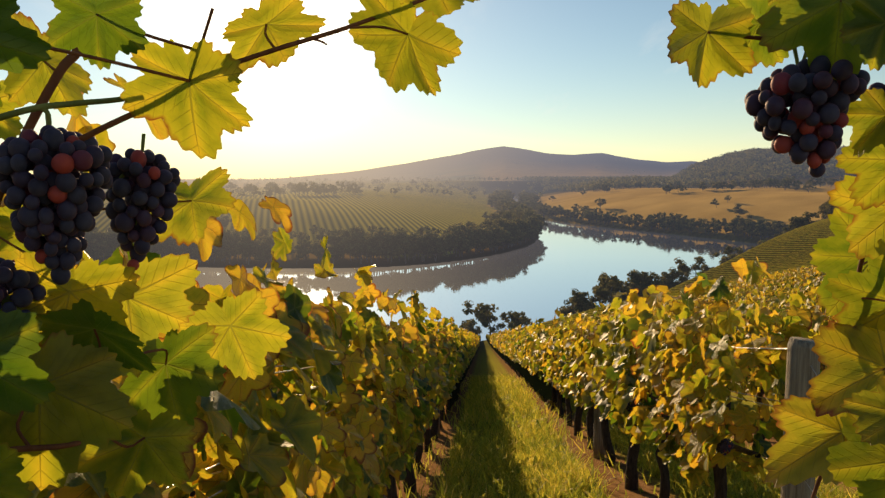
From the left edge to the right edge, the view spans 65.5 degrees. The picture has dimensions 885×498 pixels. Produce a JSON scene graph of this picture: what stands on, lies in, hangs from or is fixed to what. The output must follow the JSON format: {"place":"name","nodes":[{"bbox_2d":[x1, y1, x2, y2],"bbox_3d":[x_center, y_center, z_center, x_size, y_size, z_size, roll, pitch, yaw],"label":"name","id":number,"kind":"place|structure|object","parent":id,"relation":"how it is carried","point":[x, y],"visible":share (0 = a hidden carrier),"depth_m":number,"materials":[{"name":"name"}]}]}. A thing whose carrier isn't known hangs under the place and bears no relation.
{"place":"outdoors","nodes":[
{"label":"outdoors","id":0,"kind":"place"},
{"bbox_2d":[0,0,884,497],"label":"vine branches","id":1,"kind":"object","parent":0,"point":[68,60],"visible":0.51,"depth_m":0.69,"materials":[{"name":"brown wood"}]},
{"bbox_2d":[0,97,123,120],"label":"green vine shoot","id":2,"kind":"object","parent":1,"relation":"attached to","point":[25,110],"visible":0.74,"depth_m":0.68,"materials":[{"name":"green plant"}]},
{"bbox_2d":[0,0,884,497],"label":"vine leaves","id":3,"kind":"object","parent":1,"relation":"attached to","point":[60,368],"visible":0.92,"depth_m":0.73,"materials":[{"name":"green plant"}]},
{"bbox_2d":[0,0,884,178],"label":"sky","id":4,"kind":"structure","parent":0,"point":[568,77],"materials":[{"name":"blue"}]},
{"bbox_2d":[45,146,858,497],"bbox_3d":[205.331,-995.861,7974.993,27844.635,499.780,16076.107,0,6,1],"label":"terrain","id":5,"kind":"structure","parent":0,"point":[413,210],"depth_m":850.13,"materials":[{"name":"green plant"}]},
{"bbox_2d":[84,234,101,257],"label":"gum tree","id":6,"kind":"object","parent":5,"relation":"on","point":[88,249],"visible":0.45,"depth_m":490.38,"materials":[{"name":"green plant"}]},
{"bbox_2d":[88,246,104,259],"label":"gum tree","id":7,"kind":"object","parent":5,"relation":"on","point":[96,255],"visible":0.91,"depth_m":489.11,"materials":[{"name":"green plant"}]},
{"bbox_2d":[95,230,115,246],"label":"gum tree","id":8,"kind":"object","parent":5,"relation":"on","point":[105,234],"visible":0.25,"depth_m":494.50,"materials":[{"name":"green plant"}]},
{"bbox_2d":[99,232,119,248],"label":"gum tree","id":9,"kind":"object","parent":5,"relation":"on","point":[115,243],"visible":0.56,"depth_m":487.43,"materials":[{"name":"green plant"}]},
{"bbox_2d":[104,247,114,258],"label":"gum tree","id":10,"kind":"object","parent":5,"relation":"on","point":[109,252],"visible":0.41,"depth_m":484.81,"materials":[{"name":"green plant"}]},
{"bbox_2d":[150,238,175,253],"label":"gum tree","id":11,"kind":"object","parent":5,"relation":"on","point":[161,246],"visible":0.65,"depth_m":474.97,"materials":[{"name":"green plant"}]},
{"bbox_2d":[155,236,173,254],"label":"gum tree","id":12,"kind":"object","parent":5,"relation":"on","point":[170,239],"visible":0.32,"depth_m":478.71,"materials":[{"name":"green plant"}]},
{"bbox_2d":[158,248,176,257],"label":"gum tree","id":13,"kind":"object","parent":5,"relation":"on","point":[164,253],"visible":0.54,"depth_m":479.32,"materials":[{"name":"green plant"}]},
{"bbox_2d":[178,242,196,256],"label":"gum tree","id":14,"kind":"object","parent":5,"relation":"on","point":[193,245],"visible":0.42,"depth_m":473.25,"materials":[{"name":"green plant"}]},
{"bbox_2d":[192,246,200,263],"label":"gum tree","id":15,"kind":"object","parent":5,"relation":"on","point":[196,251],"visible":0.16,"depth_m":472.95,"materials":[{"name":"green plant"}]},
{"bbox_2d":[216,218,226,228],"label":"gum tree","id":16,"kind":"object","parent":5,"relation":"on","point":[222,220],"visible":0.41,"depth_m":558.85,"materials":[{"name":"green plant"}]},
{"bbox_2d":[212,233,232,261],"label":"gum tree","id":17,"kind":"object","parent":5,"relation":"on","point":[229,237],"visible":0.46,"depth_m":477.44,"materials":[{"name":"green plant"}]},
{"bbox_2d":[222,215,231,224],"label":"gum tree","id":18,"kind":"object","parent":5,"relation":"on","point":[227,220],"visible":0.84,"depth_m":563.43,"materials":[{"name":"green plant"}]},
{"bbox_2d":[222,228,241,260],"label":"gum tree","id":19,"kind":"object","parent":5,"relation":"on","point":[231,245],"visible":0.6,"depth_m":476.29,"materials":[{"name":"green plant"}]},
{"bbox_2d":[233,236,262,264],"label":"gum tree","id":20,"kind":"object","parent":5,"relation":"on","point":[248,250],"visible":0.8,"depth_m":471.33,"materials":[{"name":"green plant"}]},
{"bbox_2d":[246,184,256,194],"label":"gum tree","id":21,"kind":"object","parent":5,"relation":"on","point":[250,187],"visible":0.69,"depth_m":954.26,"materials":[{"name":"green plant"}]},
{"bbox_2d":[258,244,271,262],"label":"gum tree","id":22,"kind":"object","parent":5,"relation":"on","point":[266,255],"visible":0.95,"depth_m":474.45,"materials":[{"name":"green plant"}]},
{"bbox_2d":[257,227,272,242],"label":"gum tree","id":23,"kind":"object","parent":5,"relation":"on","point":[265,232],"visible":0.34,"depth_m":512.55,"materials":[{"name":"green plant"}]},
{"bbox_2d":[258,235,274,260],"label":"gum tree","id":24,"kind":"object","parent":5,"relation":"on","point":[265,242],"visible":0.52,"depth_m":476.20,"materials":[{"name":"green plant"}]},
{"bbox_2d":[272,185,281,194],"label":"gum tree","id":25,"kind":"object","parent":5,"relation":"on","point":[277,189],"visible":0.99,"depth_m":852.35,"materials":[{"name":"green plant"}]},
{"bbox_2d":[293,232,304,239],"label":"gum tree","id":26,"kind":"object","parent":5,"relation":"on","point":[300,236],"visible":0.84,"depth_m":516.53,"materials":[{"name":"green plant"}]},
{"bbox_2d":[292,241,309,259],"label":"gum tree","id":27,"kind":"object","parent":5,"relation":"on","point":[304,252],"visible":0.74,"depth_m":480.59,"materials":[{"name":"green plant"}]},
{"bbox_2d":[294,239,312,259],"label":"gum tree","id":28,"kind":"object","parent":5,"relation":"on","point":[304,242],"visible":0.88,"depth_m":478.95,"materials":[{"name":"green plant"}]},
{"bbox_2d":[297,234,312,255],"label":"gum tree","id":29,"kind":"object","parent":5,"relation":"on","point":[307,238],"visible":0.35,"depth_m":494.70,"materials":[{"name":"green plant"}]},
{"bbox_2d":[301,183,311,195],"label":"gum tree","id":30,"kind":"object","parent":5,"relation":"on","point":[304,188],"visible":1,"depth_m":896.15,"materials":[{"name":"green plant"}]},
{"bbox_2d":[309,241,320,261],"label":"gum tree","id":31,"kind":"object","parent":5,"relation":"on","point":[315,251],"visible":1,"depth_m":477.40,"materials":[{"name":"green plant"}]},
{"bbox_2d":[309,224,326,234],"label":"gum tree","id":32,"kind":"object","parent":5,"relation":"on","point":[312,230],"visible":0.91,"depth_m":543.56,"materials":[{"name":"green plant"}]},
{"bbox_2d":[312,184,323,195],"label":"gum tree","id":33,"kind":"object","parent":5,"relation":"on","point":[317,190],"visible":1,"depth_m":906.13,"materials":[{"name":"green plant"}]},
{"bbox_2d":[316,229,324,239],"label":"gum tree","id":34,"kind":"object","parent":5,"relation":"on","point":[321,235],"visible":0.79,"depth_m":520.66,"materials":[{"name":"green plant"}]},
{"bbox_2d":[317,247,329,258],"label":"gum tree","id":35,"kind":"object","parent":5,"relation":"on","point":[322,252],"visible":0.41,"depth_m":479.51,"materials":[{"name":"green plant"}]},
{"bbox_2d":[319,183,330,194],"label":"gum tree","id":36,"kind":"object","parent":5,"relation":"on","point":[324,188],"visible":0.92,"depth_m":936.25,"materials":[{"name":"green plant"}]},
{"bbox_2d":[325,228,342,243],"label":"gum tree","id":37,"kind":"object","parent":5,"relation":"on","point":[335,238],"visible":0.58,"depth_m":497.15,"materials":[{"name":"green plant"}]},
{"bbox_2d":[328,246,343,263],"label":"gum tree","id":38,"kind":"object","parent":5,"relation":"on","point":[337,255],"visible":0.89,"depth_m":474.62,"materials":[{"name":"green plant"}]},
{"bbox_2d":[340,228,355,257],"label":"gum tree","id":39,"kind":"object","parent":5,"relation":"on","point":[343,230],"visible":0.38,"depth_m":484.27,"materials":[{"name":"green plant"}]},
{"bbox_2d":[349,225,363,255],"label":"gum tree","id":40,"kind":"object","parent":5,"relation":"on","point":[354,229],"visible":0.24,"depth_m":492.43,"materials":[{"name":"green plant"}]},
{"bbox_2d":[367,225,376,232],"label":"gum tree","id":41,"kind":"object","parent":5,"relation":"on","point":[372,227],"visible":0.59,"depth_m":538.91,"materials":[{"name":"green plant"}]},
{"bbox_2d":[377,228,388,257],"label":"gum tree","id":42,"kind":"object","parent":5,"relation":"on","point":[382,232],"visible":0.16,"depth_m":493.88,"materials":[{"name":"green plant"}]},
{"bbox_2d":[392,228,408,235],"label":"gum tree","id":43,"kind":"object","parent":5,"relation":"on","point":[404,230],"visible":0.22,"depth_m":513.24,"materials":[{"name":"green plant"}]},
{"bbox_2d":[393,229,409,258],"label":"gum tree","id":44,"kind":"object","parent":5,"relation":"on","point":[400,234],"visible":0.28,"depth_m":490.66,"materials":[{"name":"green plant"}]},
{"bbox_2d":[43,350,764,497],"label":"vine trunks","id":45,"kind":"object","parent":5,"relation":"on","point":[720,479],"visible":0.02,"depth_m":7.51,"materials":[{"name":"brown wood"}]},
{"bbox_2d":[0,73,821,497],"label":"vine leaves","id":46,"kind":"object","parent":5,"relation":"on","point":[252,437],"visible":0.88,"depth_m":2.83,"materials":[{"name":"green plant"}]},
{"bbox_2d":[0,55,884,312],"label":"grapes","id":47,"kind":"object","parent":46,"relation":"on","point":[59,195],"visible":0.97,"depth_m":0.69,"materials":[{"name":"purple food"}]},
{"bbox_2d":[41,48,806,224],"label":"grape stems","id":48,"kind":"object","parent":47,"relation":"on","point":[48,119],"visible":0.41,"depth_m":0.72,"materials":[{"name":"brown plant"}]},
{"bbox_2d":[409,231,427,258],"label":"gum tree","id":49,"kind":"object","parent":5,"relation":"on","point":[416,234],"visible":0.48,"depth_m":492.50,"materials":[{"name":"green plant"}]},
{"bbox_2d":[417,225,441,235],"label":"gum tree","id":50,"kind":"object","parent":5,"relation":"on","point":[421,231],"visible":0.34,"depth_m":539.20,"materials":[{"name":"green plant"}]},
{"bbox_2d":[36,272,836,497],"bbox_3d":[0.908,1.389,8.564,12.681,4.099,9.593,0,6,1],"label":"vine leaves","id":51,"kind":"object","parent":5,"relation":"on","point":[598,372],"visible":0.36,"depth_m":7.15,"materials":[{"name":"yellow plant"}]},
{"bbox_2d":[442,232,454,254],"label":"gum tree","id":52,"kind":"object","parent":5,"relation":"on","point":[446,240],"visible":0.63,"depth_m":513.64,"materials":[{"name":"green plant"}]},
{"bbox_2d":[441,223,476,239],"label":"gum tree","id":53,"kind":"object","parent":5,"relation":"on","point":[459,226],"visible":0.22,"depth_m":538.96,"materials":[{"name":"green plant"}]},
{"bbox_2d":[450,226,470,253],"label":"gum tree","id":54,"kind":"object","parent":5,"relation":"on","point":[455,230],"visible":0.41,"depth_m":520.77,"materials":[{"name":"green plant"}]},
{"bbox_2d":[459,320,480,335],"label":"gum tree","id":55,"kind":"object","parent":5,"relation":"on","point":[463,325],"visible":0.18,"depth_m":251.13,"materials":[{"name":"green plant"}]},
{"bbox_2d":[463,318,482,333],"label":"gum tree","id":56,"kind":"object","parent":5,"relation":"on","point":[470,325],"visible":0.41,"depth_m":243.91,"materials":[{"name":"green plant"}]},
{"bbox_2d":[461,300,499,334],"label":"gum tree","id":57,"kind":"object","parent":5,"relation":"on","point":[483,316],"visible":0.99,"depth_m":249.84,"materials":[{"name":"green plant"}]},
{"bbox_2d":[482,220,502,234],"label":"gum tree","id":58,"kind":"object","parent":5,"relation":"on","point":[491,223],"visible":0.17,"depth_m":583.05,"materials":[{"name":"green plant"}]},
{"bbox_2d":[486,228,500,248],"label":"gum tree","id":59,"kind":"object","parent":5,"relation":"on","point":[496,231],"visible":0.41,"depth_m":561.36,"materials":[{"name":"green plant"}]},
{"bbox_2d":[484,219,506,224],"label":"gum tree","id":60,"kind":"object","parent":5,"relation":"on","point":[501,221],"visible":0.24,"depth_m":586.85,"materials":[{"name":"green plant"}]},
{"bbox_2d":[496,202,510,212],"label":"gum tree","id":61,"kind":"object","parent":5,"relation":"on","point":[503,206],"visible":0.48,"depth_m":929.25,"materials":[{"name":"green plant"}]},
{"bbox_2d":[496,311,526,328],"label":"gum tree","id":62,"kind":"object","parent":5,"relation":"on","point":[518,322],"visible":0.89,"depth_m":246.23,"materials":[{"name":"green plant"}]},
{"bbox_2d":[205,337,819,497],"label":"vineyard posts","id":63,"kind":"object","parent":5,"relation":"on","point":[802,356],"visible":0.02,"depth_m":3.35,"materials":[{"name":"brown wood"}]},
{"bbox_2d":[164,342,817,497],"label":"vine row wires","id":64,"kind":"object","parent":63,"relation":"attached to","point":[215,494],"visible":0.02,"depth_m":3.58,"materials":[{"name":"grey metal"}]},
{"bbox_2d":[506,220,524,246],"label":"gum tree","id":65,"kind":"object","parent":5,"relation":"on","point":[519,234],"visible":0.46,"depth_m":589.37,"materials":[{"name":"green plant"}]},
{"bbox_2d":[504,311,532,327],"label":"gum tree","id":66,"kind":"object","parent":5,"relation":"on","point":[527,321],"visible":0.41,"depth_m":255.30,"materials":[{"name":"green plant"}]},
{"bbox_2d":[181,145,856,199],"bbox_3d":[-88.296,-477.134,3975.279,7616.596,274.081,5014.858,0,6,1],"label":"forest trees","id":67,"kind":"object","parent":5,"relation":"on","point":[725,162],"visible":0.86,"depth_m":1840.13,"materials":[{"name":"green plant"}]},
{"bbox_2d":[527,218,543,229],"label":"gum tree","id":68,"kind":"object","parent":5,"relation":"on","point":[537,226],"visible":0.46,"depth_m":670.39,"materials":[{"name":"green plant"}]},
{"bbox_2d":[559,297,574,315],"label":"gum tree","id":69,"kind":"object","parent":5,"relation":"on","point":[564,310],"visible":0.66,"depth_m":279.68,"materials":[{"name":"green plant"}]},
{"bbox_2d":[570,288,593,313],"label":"gum tree","id":70,"kind":"object","parent":5,"relation":"on","point":[580,301],"visible":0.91,"depth_m":259.04,"materials":[{"name":"green plant"}]},
{"bbox_2d":[583,211,593,222],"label":"gum tree","id":71,"kind":"object","parent":5,"relation":"on","point":[588,214],"visible":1,"depth_m":911.27,"materials":[{"name":"green plant"}]},
{"bbox_2d":[349,218,834,407],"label":"grapevines","id":72,"kind":"object","parent":5,"relation":"on","point":[792,249],"visible":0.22,"depth_m":256.64,"materials":[{"name":"green plant"}]},
{"bbox_2d":[589,296,602,308],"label":"gum tree","id":73,"kind":"object","parent":5,"relation":"on","point":[593,299],"visible":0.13,"depth_m":281.20,"materials":[{"name":"green plant"}]},
{"bbox_2d":[594,198,605,207],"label":"gum tree","id":74,"kind":"object","parent":5,"relation":"on","point":[601,202],"visible":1,"depth_m":1009.62,"materials":[{"name":"green plant"}]},
{"bbox_2d":[597,213,611,224],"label":"gum tree","id":75,"kind":"object","parent":5,"relation":"on","point":[604,215],"visible":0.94,"depth_m":877.98,"materials":[{"name":"green plant"}]},
{"bbox_2d":[594,272,620,303],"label":"gum tree","id":76,"kind":"object","parent":5,"relation":"on","point":[603,274],"visible":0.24,"depth_m":286.46,"materials":[{"name":"green plant"}]},
{"bbox_2d":[592,275,631,302],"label":"gum tree","id":77,"kind":"object","parent":5,"relation":"on","point":[616,282],"visible":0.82,"depth_m":273.87,"materials":[{"name":"green plant"}]},
{"bbox_2d":[607,213,619,225],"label":"gum tree","id":78,"kind":"object","parent":5,"relation":"on","point":[614,217],"visible":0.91,"depth_m":865.40,"materials":[{"name":"green plant"}]},
{"bbox_2d":[396,371,858,497],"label":"aisle grass","id":79,"kind":"structure","parent":5,"relation":"on","point":[510,396],"depth_m":8.41,"materials":[{"name":"green plant"}]},
{"bbox_2d":[622,216,633,227],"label":"gum tree","id":80,"kind":"object","parent":5,"relation":"on","point":[627,220],"visible":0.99,"depth_m":831.75,"materials":[{"name":"green plant"}]},
{"bbox_2d":[623,269,649,296],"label":"gum tree","id":81,"kind":"object","parent":5,"relation":"on","point":[638,275],"visible":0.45,"depth_m":302.27,"materials":[{"name":"green plant"}]},
{"bbox_2d":[621,271,655,295],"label":"gum tree","id":82,"kind":"object","parent":5,"relation":"on","point":[632,277],"visible":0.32,"depth_m":302.55,"materials":[{"name":"green plant"}]},
{"bbox_2d":[469,265,825,355],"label":"vine leaves","id":83,"kind":"object","parent":5,"relation":"on","point":[496,339],"visible":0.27,"depth_m":56.57,"materials":[{"name":"yellow plant"}]},
{"bbox_2d":[632,271,665,294],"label":"gum tree","id":84,"kind":"object","parent":5,"relation":"on","point":[651,277],"visible":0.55,"depth_m":298.57,"materials":[{"name":"green plant"}]},
{"bbox_2d":[643,219,657,229],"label":"gum tree","id":85,"kind":"object","parent":5,"relation":"on","point":[650,226],"visible":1,"depth_m":799.25,"materials":[{"name":"green plant"}]},
{"bbox_2d":[568,373,763,457],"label":"vine grapes","id":86,"kind":"object","parent":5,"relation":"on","point":[728,446],"visible":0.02,"depth_m":4.00,"materials":[{"name":"purple food"}]},
{"bbox_2d":[660,267,690,287],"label":"gum tree","id":87,"kind":"object","parent":5,"relation":"on","point":[672,275],"visible":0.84,"depth_m":318.70,"materials":[{"name":"green plant"}]},
{"bbox_2d":[680,219,693,232],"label":"gum tree","id":88,"kind":"object","parent":5,"relation":"on","point":[688,225],"visible":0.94,"depth_m":745.25,"materials":[{"name":"green plant"}]},
{"bbox_2d":[673,256,705,276],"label":"gum tree","id":89,"kind":"object","parent":5,"relation":"on","point":[683,267],"visible":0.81,"depth_m":326.00,"materials":[{"name":"green plant"}]},
{"bbox_2d":[699,264,710,273],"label":"gum tree","id":90,"kind":"object","parent":5,"relation":"on","point":[706,268],"visible":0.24,"depth_m":336.58,"materials":[{"name":"green plant"}]},
{"bbox_2d":[699,218,712,232],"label":"gum tree","id":91,"kind":"object","parent":5,"relation":"on","point":[701,225],"visible":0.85,"depth_m":728.97,"materials":[{"name":"green plant"}]},
{"bbox_2d":[713,246,742,260],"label":"gum tree","id":92,"kind":"object","parent":5,"relation":"on","point":[728,252],"visible":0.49,"depth_m":359.01,"materials":[{"name":"green plant"}]},
{"bbox_2d":[726,219,736,231],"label":"gum tree","id":93,"kind":"object","parent":5,"relation":"on","point":[732,223],"visible":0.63,"depth_m":693.65,"materials":[{"name":"green plant"}]},
{"bbox_2d":[733,204,747,214],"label":"gum tree","id":94,"kind":"object","parent":5,"relation":"on","point":[737,209],"visible":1,"depth_m":771.57,"materials":[{"name":"green plant"}]},
{"bbox_2d":[736,214,755,223],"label":"gum tree","id":95,"kind":"object","parent":5,"relation":"on","point":[748,216],"visible":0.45,"depth_m":700.66,"materials":[{"name":"green plant"}]},
{"bbox_2d":[745,220,763,229],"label":"gum tree","id":96,"kind":"object","parent":5,"relation":"on","point":[750,224],"visible":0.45,"depth_m":670.29,"materials":[{"name":"green plant"}]},
{"bbox_2d":[765,224,781,237],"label":"gum tree","id":97,"kind":"object","parent":5,"relation":"on","point":[771,228],"visible":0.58,"depth_m":643.25,"materials":[{"name":"green plant"}]},
{"bbox_2d":[773,223,788,233],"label":"gum tree","id":98,"kind":"object","parent":5,"relation":"on","point":[777,230],"visible":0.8,"depth_m":632.28,"materials":[{"name":"green plant"}]},
{"bbox_2d":[779,179,792,187],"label":"gum tree","id":99,"kind":"object","parent":5,"relation":"on","point":[786,183],"visible":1,"depth_m":970.16,"materials":[{"name":"green plant"}]},
{"bbox_2d":[782,217,799,231],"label":"gum tree","id":100,"kind":"object","parent":5,"relation":"on","point":[791,223],"visible":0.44,"depth_m":387.22,"materials":[{"name":"green plant"}]},
{"bbox_2d":[792,216,808,228],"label":"gum tree","id":101,"kind":"object","parent":5,"relation":"on","point":[797,225],"visible":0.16,"depth_m":385.32,"materials":[{"name":"green plant"}]},
{"bbox_2d":[799,212,815,226],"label":"gum tree","id":102,"kind":"object","parent":5,"relation":"on","point":[807,218],"visible":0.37,"depth_m":384.85,"materials":[{"name":"green plant"}]},
{"bbox_2d":[803,181,816,191],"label":"gum tree","id":103,"kind":"object","parent":5,"relation":"on","point":[809,186],"visible":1,"depth_m":899.19,"materials":[{"name":"green plant"}]},
{"bbox_2d":[815,177,825,186],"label":"gum tree","id":104,"kind":"object","parent":5,"relation":"on","point":[820,181],"visible":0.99,"depth_m":1020.77,"materials":[{"name":"green plant"}]},
{"bbox_2d":[814,205,830,218],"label":"gum tree","id":105,"kind":"object","parent":5,"relation":"on","point":[822,208],"visible":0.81,"depth_m":380.73,"materials":[{"name":"green plant"}]},
{"bbox_2d":[825,178,837,186],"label":"gum tree","id":106,"kind":"object","parent":5,"relation":"on","point":[832,182],"visible":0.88,"depth_m":1026.10,"materials":[{"name":"green plant"}]},
{"bbox_2d":[195,197,758,340],"bbox_3d":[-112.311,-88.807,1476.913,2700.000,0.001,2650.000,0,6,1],"label":"river water","id":107,"kind":"structure","parent":0,"point":[549,269],"depth_m":451.03,"materials":[{"name":"blue liquid"}]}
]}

